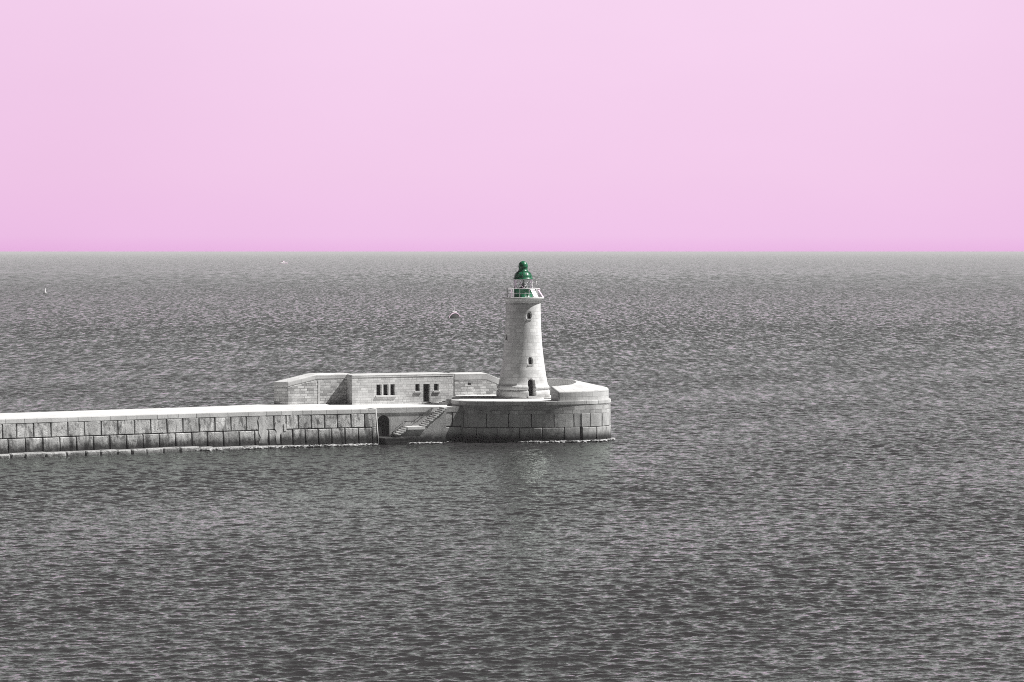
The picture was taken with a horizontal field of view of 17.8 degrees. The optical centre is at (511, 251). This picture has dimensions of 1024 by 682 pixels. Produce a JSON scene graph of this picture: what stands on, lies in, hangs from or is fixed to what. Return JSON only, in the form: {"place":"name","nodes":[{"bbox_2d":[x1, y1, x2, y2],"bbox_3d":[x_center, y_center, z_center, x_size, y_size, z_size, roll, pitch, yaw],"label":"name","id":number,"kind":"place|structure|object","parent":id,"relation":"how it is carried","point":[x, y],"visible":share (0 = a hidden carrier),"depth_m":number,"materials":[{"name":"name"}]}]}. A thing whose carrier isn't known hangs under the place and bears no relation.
{"place":"outdoors","nodes":[
{"label":"outdoors","id":0,"kind":"place"},
{"bbox_2d":[0,253,1023,681],"bbox_3d":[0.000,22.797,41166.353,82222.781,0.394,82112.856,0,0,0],"label":"water","id":1,"kind":"structure","parent":0,"point":[804,467],"depth_m":317.88,"materials":[{"name":"grey liquid"}]},
{"bbox_2d":[0,403,463,458],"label":"breakwater","id":2,"kind":"object","parent":1,"relation":"in","point":[91,432],"visible":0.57,"depth_m":377.06,"materials":[{"name":"stone"}]},
{"bbox_2d":[274,373,348,404],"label":"wing wall","id":3,"kind":"structure","parent":2,"relation":"on","point":[319,388],"depth_m":398.70,"materials":[{"name":"stone"}]},
{"bbox_2d":[347,372,453,404],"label":"guardhouse","id":4,"kind":"structure","parent":2,"relation":"on","point":[397,388],"depth_m":399.72,"materials":[{"name":"stone"}]},
{"bbox_2d":[376,384,379,394],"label":"window","id":5,"kind":"structure","parent":4,"relation":"in","point":[377,386],"depth_m":398.81,"materials":[{"name":"black glass"}]},
{"bbox_2d":[383,384,386,394],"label":"window","id":6,"kind":"structure","parent":4,"relation":"in","point":[384,385],"depth_m":399.20,"materials":[{"name":"black glass"}]},
{"bbox_2d":[390,384,393,394],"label":"window","id":7,"kind":"structure","parent":4,"relation":"in","point":[391,385],"depth_m":399.69,"materials":[{"name":"black glass"}]},
{"bbox_2d":[423,384,428,401],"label":"door","id":8,"kind":"structure","parent":4,"relation":"in","point":[425,386],"depth_m":401.69,"materials":[{"name":"paint"}]},
{"bbox_2d":[392,408,432,432],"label":"handrail","id":9,"kind":"object","parent":2,"relation":"attached to","point":[412,421],"visible":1,"depth_m":390.03,"materials":[{"name":"metal"}]},
{"bbox_2d":[379,407,446,444],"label":"stone staircase","id":10,"kind":"structure","parent":2,"relation":"on","point":[432,428],"depth_m":389.17,"materials":[{"name":"grey stone"}]},
{"bbox_2d":[439,399,451,404],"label":"deck steps","id":11,"kind":"structure","parent":2,"relation":"on","point":[447,402],"depth_m":396.90,"materials":[{"name":"stone"}]},
{"bbox_2d":[187,443,377,450],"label":"foam","id":12,"kind":"object","parent":1,"relation":"on","point":[357,444],"visible":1,"depth_m":381.00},
{"bbox_2d":[407,441,451,443],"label":"foam","id":13,"kind":"object","parent":1,"relation":"on","point":[429,442],"visible":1,"depth_m":388.51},
{"bbox_2d":[448,311,459,317],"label":"mooring buoy","id":14,"kind":"object","parent":1,"relation":"on","point":[454,315],"visible":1,"depth_m":1125.07,"materials":[{"name":"white paint"}]},
{"bbox_2d":[451,395,610,442],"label":"mole head","id":15,"kind":"object","parent":1,"relation":"in","point":[490,419],"visible":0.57,"depth_m":391.16},
{"bbox_2d":[452,372,498,396],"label":"back parapet","id":16,"kind":"structure","parent":15,"relation":"on","point":[473,383],"depth_m":404.26,"materials":[{"name":"stone"}]},
{"bbox_2d":[496,261,549,397],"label":"lighthouse","id":17,"kind":"object","parent":15,"relation":"on","point":[523,373],"visible":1,"depth_m":398.02,"materials":[{"name":"white stone"}]},
{"bbox_2d":[528,379,532,395],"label":"door","id":18,"kind":"structure","parent":17,"relation":"in","point":[530,384],"depth_m":398.03,"materials":[{"name":"paint"}]},
{"bbox_2d":[499,378,608,400],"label":"round parapet","id":19,"kind":"structure","parent":15,"relation":"on","point":[567,390],"depth_m":393.55,"materials":[{"name":"stone"}]},
{"bbox_2d":[521,438,614,442],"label":"foam","id":20,"kind":"object","parent":1,"relation":"on","point":[563,441],"visible":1,"depth_m":391.21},
{"bbox_2d":[0,0,1023,252],"label":"sky","id":21,"kind":"structure","parent":0,"point":[127,126],"materials":[{"name":"pink"}]}
]}

